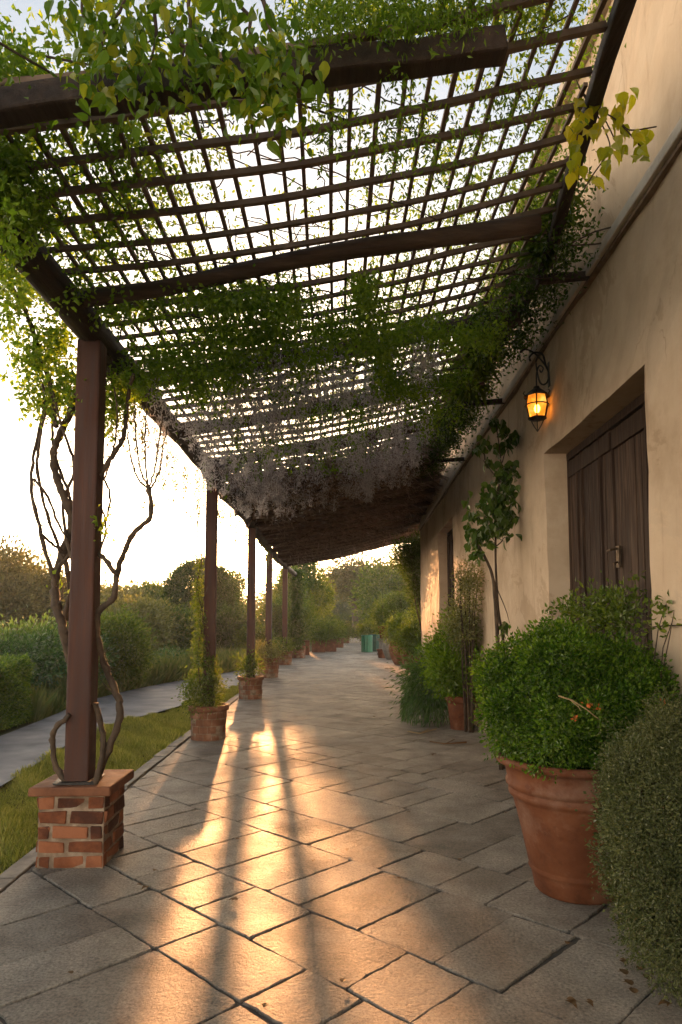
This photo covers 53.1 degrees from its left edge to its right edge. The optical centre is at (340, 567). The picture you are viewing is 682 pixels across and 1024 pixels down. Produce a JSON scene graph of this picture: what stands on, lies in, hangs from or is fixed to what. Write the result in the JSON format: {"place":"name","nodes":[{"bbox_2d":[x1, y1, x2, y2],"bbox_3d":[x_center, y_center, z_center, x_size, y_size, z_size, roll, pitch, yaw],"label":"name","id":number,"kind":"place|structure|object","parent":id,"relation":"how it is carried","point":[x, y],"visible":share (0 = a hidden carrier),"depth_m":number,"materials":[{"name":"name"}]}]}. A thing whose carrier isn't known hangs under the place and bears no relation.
{"place":"outdoors","nodes":[
{"label":"outdoors","id":0,"kind":"place"},
{"bbox_2d":[0,667,257,785],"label":"side path","id":1,"kind":"structure","parent":0,"point":[26,745],"depth_m":10.28,"materials":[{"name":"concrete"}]},
{"bbox_2d":[25,643,273,723],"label":"tall grass","id":2,"kind":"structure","parent":0,"point":[47,701],"depth_m":15.49,"materials":[{"name":"green plant"}]},
{"bbox_2d":[0,0,591,614],"label":"sky","id":3,"kind":"structure","parent":0,"point":[162,543],"materials":[{"name":"white"}]},
{"bbox_2d":[0,636,644,873],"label":"ground","id":4,"kind":"structure","parent":0,"point":[9,730],"depth_m":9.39,"materials":[{"name":"green plant"}]},
{"bbox_2d":[0,652,35,730],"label":"clipped hedge","id":5,"kind":"object","parent":4,"relation":"on","point":[16,702],"visible":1,"depth_m":9.77,"materials":[{"name":"green plant"}]},
{"bbox_2d":[0,527,68,645],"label":"tree","id":6,"kind":"object","parent":4,"relation":"on","point":[28,588],"visible":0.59,"depth_m":20.88,"materials":[{"name":"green plant"}]},
{"bbox_2d":[0,544,111,625],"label":"golden tree","id":7,"kind":"object","parent":4,"relation":"on","point":[44,562],"visible":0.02,"depth_m":27.65,"materials":[{"name":"green plant"}]},
{"bbox_2d":[0,604,120,690],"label":"feathery bush","id":8,"kind":"object","parent":4,"relation":"on","point":[39,647],"visible":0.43,"depth_m":12.62,"materials":[{"name":"green plant"}]},
{"bbox_2d":[66,602,162,686],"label":"round bush","id":9,"kind":"object","parent":4,"relation":"on","point":[132,652],"visible":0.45,"depth_m":14.87,"materials":[{"name":"green plant"}]},
{"bbox_2d":[0,693,238,892],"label":"kerb","id":10,"kind":"structure","parent":4,"relation":"on","point":[9,876],"depth_m":6.27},
{"bbox_2d":[50,640,190,660],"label":"ground cover","id":11,"kind":"object","parent":4,"relation":"on","point":[170,651],"visible":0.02,"depth_m":20.41,"materials":[{"name":"green plant"}]},
{"bbox_2d":[100,571,151,611],"bbox_3d":[-10.534,2.194,32.729,4.648,4.041,5.474,0,-5,-1],"label":"tree","id":12,"kind":"object","parent":4,"relation":"on","point":[128,592],"visible":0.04,"depth_m":32.42,"materials":[{"name":"green plant"}]},
{"bbox_2d":[100,589,191,653],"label":"round bush","id":13,"kind":"object","parent":4,"relation":"on","point":[156,617],"visible":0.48,"depth_m":23.31,"materials":[{"name":"green plant"}]},
{"bbox_2d":[127,576,165,605],"bbox_3d":[-9.873,2.405,36.397,4.940,4.114,5.143,0,-5,-1],"label":"tree","id":14,"kind":"object","parent":4,"relation":"on","point":[155,585],"visible":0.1,"depth_m":35.11,"materials":[{"name":"green plant"}]},
{"bbox_2d":[152,602,203,652],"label":"round bush","id":15,"kind":"object","parent":4,"relation":"on","point":[189,629],"visible":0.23,"depth_m":24.35,"materials":[{"name":"green plant"}]},
{"bbox_2d":[159,555,245,628],"bbox_3d":[-5.771,1.622,28.910,3.922,4.497,3.182,0,-5,-1],"label":"round tree","id":16,"kind":"object","parent":4,"relation":"on","point":[176,587],"visible":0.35,"depth_m":28.16,"materials":[{"name":"green plant"}]},
{"bbox_2d":[202,599,262,648],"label":"feathery bush","id":17,"kind":"object","parent":4,"relation":"on","point":[227,623],"visible":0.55,"depth_m":26.10,"materials":[{"name":"green plant"}]},
{"bbox_2d":[229,565,256,610],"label":"tree","id":18,"kind":"object","parent":4,"relation":"on","point":[240,583],"visible":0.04,"depth_m":41.46,"materials":[{"name":"green plant"}]},
{"bbox_2d":[238,596,259,627],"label":"round bush","id":19,"kind":"object","parent":4,"relation":"on","point":[240,602],"depth_m":35.80,"materials":[{"name":"green plant"}]},
{"bbox_2d":[229,623,277,654],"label":"round bush","id":20,"kind":"object","parent":4,"relation":"on","point":[241,639],"visible":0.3,"depth_m":25.39,"materials":[{"name":"green plant"}]},
{"bbox_2d":[255,579,276,613],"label":"tree","id":21,"kind":"object","parent":4,"relation":"on","point":[259,599],"visible":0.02,"depth_m":100.28,"materials":[{"name":"green plant"}]},
{"bbox_2d":[255,592,290,650],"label":"round bush","id":22,"kind":"object","parent":4,"relation":"on","point":[277,617],"visible":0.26,"depth_m":32.40,"materials":[{"name":"green plant"}]},
{"bbox_2d":[257,565,311,611],"bbox_3d":[-2.983,1.826,36.810,3.181,5.247,2.983,0,-5,-1],"label":"tree","id":23,"kind":"object","parent":4,"relation":"on","point":[277,589],"visible":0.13,"depth_m":36.91,"materials":[{"name":"green plant"}]},
{"bbox_2d":[273,561,340,639],"bbox_3d":[-2.170,1.457,39.904,4.398,6.475,3.358,0,-5,-1],"label":"tree","id":24,"kind":"object","parent":4,"relation":"on","point":[309,569],"visible":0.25,"depth_m":39.47,"materials":[{"name":"green plant"}]},
{"bbox_2d":[265,571,360,615],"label":"tree","id":25,"kind":"object","parent":4,"relation":"on","point":[339,608],"visible":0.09,"depth_m":91.57,"materials":[{"name":"green plant"}]},
{"bbox_2d":[303,606,340,638],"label":"round bush","id":26,"kind":"object","parent":4,"relation":"on","point":[329,617],"visible":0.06,"depth_m":49.08,"materials":[{"name":"green plant"}]},
{"bbox_2d":[316,553,402,637],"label":"tree","id":27,"kind":"object","parent":4,"relation":"on","point":[341,576],"visible":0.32,"depth_m":60.35,"materials":[{"name":"green plant"}]},
{"bbox_2d":[350,609,369,635],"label":"round bush","id":28,"kind":"object","parent":4,"relation":"on","point":[359,618],"visible":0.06,"depth_m":65.03,"materials":[{"name":"green plant"}]},
{"bbox_2d":[342,553,410,611],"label":"tree","id":29,"kind":"object","parent":4,"relation":"on","point":[383,564],"visible":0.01,"depth_m":72.41,"materials":[{"name":"green plant"}]},
{"bbox_2d":[344,554,415,629],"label":"tree","id":30,"kind":"object","parent":4,"relation":"on","point":[390,584],"visible":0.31,"depth_m":49.20,"materials":[{"name":"green plant"}]},
{"bbox_2d":[374,588,418,623],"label":"round bush","id":31,"kind":"object","parent":4,"relation":"on","point":[383,596],"visible":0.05,"depth_m":41.90,"materials":[{"name":"green plant"}]},
{"bbox_2d":[419,0,681,872],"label":"house","id":32,"kind":"structure","parent":4,"relation":"on","point":[598,455],"depth_m":4.86,"materials":[{"name":"paint"}]},
{"bbox_2d":[381,527,421,642],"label":"ivy column","id":33,"kind":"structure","parent":32,"relation":"attached to","point":[410,551],"depth_m":19.34,"materials":[{"name":"green plant"}]},
{"bbox_2d":[447,528,454,610],"bbox_3d":[2.264,0.858,13.231,0.102,3.366,2.332,0,-5,1],"label":"door","id":34,"kind":"structure","parent":32,"relation":"in","point":[450,555],"depth_m":14.03,"materials":[{"name":"brown wood"}]},
{"bbox_2d":[519,349,550,431],"bbox_3d":[1.730,-1.578,6.043,0.266,0.765,0.256,0,-5,-1],"label":"wall lantern","id":35,"kind":"object","parent":32,"relation":"attached to","point":[537,403],"depth_m":6.00,"materials":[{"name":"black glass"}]},
{"bbox_2d":[0,638,681,1023],"bbox_3d":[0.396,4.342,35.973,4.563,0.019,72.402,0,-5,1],"label":"terrace paving","id":36,"kind":"structure","parent":0,"point":[314,752],"depth_m":3.69,"materials":[{"name":"stone"}]},
{"bbox_2d":[28,769,133,867],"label":"brick plinth","id":37,"kind":"structure","parent":36,"relation":"on","point":[80,824],"depth_m":4.17,"materials":[{"name":"brick"}]},
{"bbox_2d":[0,259,166,784],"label":"twisted vine","id":38,"kind":"object","parent":37,"relation":"on","point":[61,392],"visible":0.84,"depth_m":4.53,"materials":[{"name":"brown plant"}]},
{"bbox_2d":[0,0,636,780],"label":"pergola","id":39,"kind":"object","parent":37,"relation":"on","point":[48,100],"visible":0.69,"depth_m":4.08,"materials":[{"name":"brown wood"}]},
{"bbox_2d":[0,0,347,334],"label":"climbing vine","id":40,"kind":"object","parent":39,"relation":"attached to","point":[27,217],"visible":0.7,"depth_m":3.16,"materials":[{"name":"green plant"}]},
{"bbox_2d":[105,377,276,568],"bbox_3d":[-1.895,-0.469,12.563,0.361,0.961,15.033,0,-5,-1],"label":"hanging vine","id":41,"kind":"object","parent":39,"relation":"hanging from","point":[220,516],"visible":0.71,"depth_m":8.03,"materials":[{"name":"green plant"}]},
{"bbox_2d":[44,0,338,160],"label":"broad leaf vine","id":42,"kind":"object","parent":39,"relation":"attached to","point":[195,49],"visible":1,"depth_m":2.29,"materials":[{"name":"green plant"}]},
{"bbox_2d":[137,309,445,524],"bbox_3d":[-0.259,-1.192,8.107,3.250,1.533,6.845,0,-5,-1],"label":"dry vine","id":43,"kind":"object","parent":39,"relation":"hanging from","point":[274,424],"visible":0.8,"depth_m":6.91,"materials":[{"name":"grey plant"}]},
{"bbox_2d":[0,0,625,435],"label":"feathery vine","id":44,"kind":"object","parent":39,"relation":"on","point":[372,16],"visible":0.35,"depth_m":2.96,"materials":[{"name":"green plant"}]},
{"bbox_2d":[37,209,610,498],"bbox_3d":[-0.547,-1.547,6.353,4.592,1.175,5.780,1,-5,-13],"label":"climbing vine","id":45,"kind":"object","parent":39,"relation":"hanging from","point":[263,300],"visible":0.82,"depth_m":4.76,"materials":[{"name":"green plant"}]},
{"bbox_2d":[232,446,429,557],"bbox_3d":[0.120,-1.091,14.623,3.824,1.079,11.008,0,-5,-1],"label":"dry vine","id":46,"kind":"object","parent":39,"relation":"hanging from","point":[338,511],"visible":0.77,"depth_m":14.22,"materials":[{"name":"brown plant"}]},
{"bbox_2d":[425,169,590,414],"bbox_3d":[1.302,-2.003,5.453,0.772,1.000,2.931,1,-5,-7],"label":"climbing vine","id":47,"kind":"object","parent":39,"relation":"on","point":[476,365],"visible":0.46,"depth_m":5.91,"materials":[{"name":"green plant"}]},
{"bbox_2d":[409,149,607,482],"bbox_3d":[1.388,-2.037,7.982,1.114,1.353,7.567,0,-5,-1],"label":"wall vine","id":48,"kind":"object","parent":39,"relation":"attached to","point":[517,341],"depth_m":5.42,"materials":[{"name":"green plant"}]},
{"bbox_2d":[563,80,656,190],"bbox_3d":[1.325,-2.103,3.352,0.489,0.600,0.201,0,-5,-1],"label":"yellow leaf vine","id":49,"kind":"object","parent":39,"relation":"attached to","point":[643,137],"visible":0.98,"depth_m":3.32,"materials":[{"name":"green plant"}]},
{"bbox_2d":[188,702,228,740],"bbox_3d":[-1.704,1.979,8.782,0.523,0.433,0.527,0,-5,-1],"label":"brick planter","id":50,"kind":"object","parent":36,"relation":"on","point":[207,726],"visible":0.91,"depth_m":8.58,"materials":[{"name":"brick"}]},
{"bbox_2d":[171,510,229,721],"bbox_3d":[-1.785,0.636,8.831,0.746,2.767,0.746,2,-5,-20],"label":"climbing plant","id":51,"kind":"object","parent":50,"relation":"in","point":[196,681],"visible":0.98,"depth_m":8.67,"materials":[{"name":"green plant"}]},
{"bbox_2d":[237,675,263,699],"bbox_3d":[-1.768,2.337,13.338,0.527,0.433,0.523,0,-5,-1],"label":"brick planter","id":52,"kind":"object","parent":36,"relation":"on","point":[252,690],"visible":0.93,"depth_m":13.14,"materials":[{"name":"brick"}]},
{"bbox_2d":[227,645,267,684],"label":"leafy plant","id":53,"kind":"object","parent":52,"relation":"in","point":[245,660],"visible":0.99,"depth_m":13.16,"materials":[{"name":"green plant"}]},
{"bbox_2d":[258,657,279,677],"bbox_3d":[-1.958,2.692,18.424,0.628,0.523,0.632,0,-5,-1],"label":"brick planter","id":54,"kind":"object","parent":36,"relation":"on","point":[271,670],"visible":0.59,"depth_m":18.18,"materials":[{"name":"brick"}]},
{"bbox_2d":[244,638,289,664],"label":"leafy plant","id":55,"kind":"object","parent":54,"relation":"in","point":[263,648],"visible":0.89,"depth_m":18.18,"materials":[{"name":"green plant"}]},
{"bbox_2d":[277,651,292,664],"bbox_3d":[-1.959,3.138,23.706,0.589,0.463,0.587,0,-5,-1],"label":"brick planter","id":56,"kind":"object","parent":36,"relation":"on","point":[287,660],"visible":0.59,"depth_m":23.48,"materials":[{"name":"brick"}]},
{"bbox_2d":[272,631,297,655],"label":"leafy plant","id":57,"kind":"object","parent":56,"relation":"in","point":[286,645],"visible":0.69,"depth_m":23.48,"materials":[{"name":"green plant"}]},
{"bbox_2d":[290,646,305,657],"bbox_3d":[-1.782,3.481,28.195,0.717,0.483,0.711,0,-5,-1],"label":"brick planter","id":58,"kind":"object","parent":36,"relation":"on","point":[300,653],"visible":0.71,"depth_m":27.93,"materials":[{"name":"brick"}]},
{"bbox_2d":[287,569,307,650],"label":"climbing plant","id":59,"kind":"object","parent":58,"relation":"in","point":[296,620],"visible":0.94,"depth_m":27.87,"materials":[{"name":"green plant"}]},
{"bbox_2d":[301,640,309,654],"bbox_3d":[-1.711,3.604,30.795,0.604,0.658,0.602,0,-5,-5],"label":"trough planter","id":60,"kind":"object","parent":36,"relation":"on","point":[307,649],"visible":0.37,"depth_m":30.53,"materials":[{"name":"brick"}]},
{"bbox_2d":[287,590,321,643],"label":"leafy plant","id":61,"kind":"object","parent":60,"relation":"in","point":[310,627],"visible":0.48,"depth_m":30.73,"materials":[{"name":"green plant"}]},
{"bbox_2d":[312,640,324,651],"bbox_3d":[-1.118,3.848,33.387,0.666,0.577,0.602,0,-5,-5],"label":"trough planter","id":62,"kind":"object","parent":36,"relation":"on","point":[317,647],"visible":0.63,"depth_m":33.11,"materials":[{"name":"brick"}]},
{"bbox_2d":[303,616,333,647],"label":"leafy plant","id":63,"kind":"object","parent":62,"relation":"in","point":[323,628],"visible":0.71,"depth_m":33.22,"materials":[{"name":"green plant"}]},
{"bbox_2d":[325,639,336,651],"bbox_3d":[-0.625,3.895,34.198,0.788,0.614,0.706,0,-5,-6],"label":"trough planter","id":64,"kind":"object","parent":36,"relation":"on","point":[331,646],"visible":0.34,"depth_m":33.88,"materials":[{"name":"brick"}]},
{"bbox_2d":[319,613,344,647],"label":"leafy plant","id":65,"kind":"object","parent":64,"relation":"in","point":[335,630],"visible":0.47,"depth_m":34.07,"materials":[{"name":"green plant"}]},
{"bbox_2d":[336,638,343,647],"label":"trough planter","id":66,"kind":"object","parent":36,"relation":"on","point":[338,645],"visible":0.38,"depth_m":39.00,"materials":[{"name":"brick"}]},
{"bbox_2d":[330,617,352,642],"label":"leafy plant","id":67,"kind":"object","parent":66,"relation":"in","point":[342,628],"visible":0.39,"depth_m":39.19,"materials":[{"name":"green plant"}]},
{"bbox_2d":[351,616,378,644],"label":"leafy plant","id":68,"kind":"object","parent":36,"relation":"on","point":[366,629],"visible":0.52,"depth_m":34.89,"materials":[{"name":"green plant"}]},
{"bbox_2d":[361,635,372,651],"bbox_3d":[1.267,3.712,33.429,0.578,0.825,0.578,0,-5,-1],"label":"litter bin","id":69,"kind":"object","parent":36,"relation":"on","point":[366,643],"visible":1,"depth_m":33.21,"materials":[{"name":"green metal"}]},
{"bbox_2d":[370,634,379,650],"bbox_3d":[1.699,3.757,34.133,0.556,0.845,0.556,0,-5,-1],"label":"litter bin","id":70,"kind":"object","parent":36,"relation":"on","point":[375,644],"visible":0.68,"depth_m":33.89,"materials":[{"name":"metal"}]},
{"bbox_2d":[377,649,384,657],"bbox_3d":[1.689,3.538,28.131,0.440,0.360,0.440,0,-5,-1],"label":"terracotta pot","id":71,"kind":"object","parent":36,"relation":"on","point":[380,653],"visible":0.61,"depth_m":27.97,"materials":[{"name":"ceramic"}]},
{"bbox_2d":[377,638,386,654],"bbox_3d":[1.922,3.513,30.240,0.669,0.740,0.691,0,-5,-1],"label":"stone pedestal","id":72,"kind":"object","parent":36,"relation":"on","point":[380,644],"visible":0.28,"depth_m":30.09,"materials":[{"name":"grey stone"}]},
{"bbox_2d":[378,626,387,638],"bbox_3d":[1.924,2.864,30.293,0.579,0.560,0.581,0,-5,-1],"label":"terracotta pot","id":73,"kind":"object","parent":72,"relation":"on","point":[382,631],"visible":0.35,"depth_m":30.09,"materials":[{"name":"brown ceramic"}]},
{"bbox_2d":[366,591,396,630],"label":"leafy plant","id":74,"kind":"object","parent":73,"relation":"in","point":[376,616],"visible":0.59,"depth_m":30.19,"materials":[{"name":"green plant"}]},
{"bbox_2d":[382,641,391,659],"bbox_3d":[1.981,3.273,27.052,0.719,0.720,0.721,0,-5,-1],"label":"stone pot","id":75,"kind":"object","parent":36,"relation":"on","point":[385,647],"visible":0.41,"depth_m":26.83,"materials":[{"name":"stone"}]},
{"bbox_2d":[389,642,409,664],"bbox_3d":[2.080,2.974,23.766,0.838,0.800,0.842,0,-5,-1],"label":"terracotta jar","id":76,"kind":"object","parent":36,"relation":"on","point":[395,660],"visible":0.28,"depth_m":23.49,"materials":[{"name":"ceramic"}]},
{"bbox_2d":[376,608,419,644],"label":"leafy plant","id":77,"kind":"object","parent":76,"relation":"in","point":[393,621],"visible":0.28,"depth_m":23.50,"materials":[{"name":"green plant"}]},
{"bbox_2d":[385,635,455,727],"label":"weeping shrub","id":78,"kind":"object","parent":36,"relation":"on","point":[415,699],"visible":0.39,"depth_m":9.90,"materials":[{"name":"green plant"}]},
{"bbox_2d":[407,728,436,733],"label":"fallen twig","id":79,"kind":"object","parent":36,"relation":"on","point":[424,731],"visible":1,"depth_m":9.17,"materials":[{"name":"brown wood"}]},
{"bbox_2d":[429,739,466,743],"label":"fallen twig","id":80,"kind":"object","parent":36,"relation":"on","point":[448,742],"visible":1,"depth_m":8.34,"materials":[{"name":"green plant"}]},
{"bbox_2d":[433,547,488,732],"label":"lacy shrub","id":81,"kind":"object","parent":36,"relation":"on","point":[467,623],"visible":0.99,"depth_m":9.30,"materials":[{"name":"green plant"}]},
{"bbox_2d":[445,695,476,730],"bbox_3d":[1.687,2.025,9.571,0.455,0.465,0.457,0,-5,-1],"label":"terracotta pot","id":82,"kind":"object","parent":36,"relation":"on","point":[456,715],"visible":0.5,"depth_m":9.42,"materials":[{"name":"ceramic"}]},
{"bbox_2d":[413,601,482,704],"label":"leafy plant","id":83,"kind":"object","parent":82,"relation":"in","point":[443,671],"visible":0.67,"depth_m":9.49,"materials":[{"name":"green plant"}]},
{"bbox_2d":[461,415,521,769],"bbox_3d":[1.577,0.217,7.058,0.648,3.676,0.484,0,-5,-1],"label":"slim tree","id":84,"kind":"object","parent":36,"relation":"on","point":[504,516],"visible":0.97,"depth_m":7.05,"materials":[{"name":"green plant"}]},
{"bbox_2d":[495,750,645,904],"bbox_3d":[1.329,1.435,3.865,0.882,0.745,0.878,0,-5,-1],"label":"terracotta pot","id":85,"kind":"object","parent":36,"relation":"on","point":[552,821],"visible":0.48,"depth_m":3.61,"materials":[{"name":"ceramic"}]},
{"bbox_2d":[467,610,681,783],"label":"clipped bush","id":86,"kind":"object","parent":85,"relation":"in","point":[527,710],"visible":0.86,"depth_m":3.62,"materials":[{"name":"green plant"}]},
{"bbox_2d":[558,695,598,719],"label":"dry twig","id":87,"kind":"object","parent":86,"relation":"on","point":[573,701],"visible":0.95,"depth_m":3.35,"materials":[{"name":"brown wood"}]},
{"bbox_2d":[542,570,681,692],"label":"leafy shrub","id":88,"kind":"object","parent":85,"relation":"in","point":[616,612],"visible":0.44,"depth_m":4.25,"materials":[{"name":"green plant"}]},
{"bbox_2d":[566,996,577,1008],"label":"fallen leaf","id":89,"kind":"object","parent":36,"relation":"on","point":[572,1000],"visible":1,"depth_m":2.67,"materials":[{"name":"brown plant"}]},
{"bbox_2d":[619,969,628,974],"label":"fallen leaf","id":90,"kind":"object","parent":36,"relation":"on","point":[625,971],"visible":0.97,"depth_m":2.90,"materials":[{"name":"brown plant"}]},
{"bbox_2d":[575,683,681,1007],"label":"trailing bush","id":91,"kind":"object","parent":36,"relation":"on","point":[647,895],"visible":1,"depth_m":2.83,"materials":[{"name":"green plant"}]},
{"bbox_2d":[623,979,633,984],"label":"fallen leaf","id":92,"kind":"object","parent":36,"relation":"on","point":[630,982],"visible":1,"depth_m":2.81,"materials":[{"name":"brown plant"}]},
{"bbox_2d":[629,987,637,992],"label":"fallen leaf","id":93,"kind":"object","parent":36,"relation":"on","point":[633,990],"visible":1,"depth_m":2.75,"materials":[{"name":"brown plant"}]},
{"bbox_2d":[658,999,671,1005],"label":"fallen leaf","id":94,"kind":"object","parent":36,"relation":"on","point":[664,1002],"visible":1,"depth_m":2.66,"materials":[{"name":"brown plant"}]},
{"bbox_3d":[2.179,2.865,20.465,0.734,0.500,0.734,0,-5,-1],"label":"terracotta bowl","id":95,"kind":"object","parent":36,"relation":"on","visible":0},
{"bbox_2d":[386,608,421,654],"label":"leafy plant","id":96,"kind":"object","parent":95,"relation":"in","point":[408,633],"visible":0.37,"depth_m":20.45,"materials":[{"name":"green plant"}]},
{"bbox_2d":[379,582,414,621],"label":"clipped bush","id":97,"kind":"object","parent":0,"point":[399,602],"visible":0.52,"depth_m":26.33,"materials":[{"name":"green plant"}]},
{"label":"trough planter","id":98,"kind":"object","parent":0,"visible":0},
{"bbox_2d":[342,617,355,641],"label":"leafy plant","id":99,"kind":"object","parent":98,"relation":"in","point":[350,629],"visible":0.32,"depth_m":47.20,"materials":[{"name":"green plant"}]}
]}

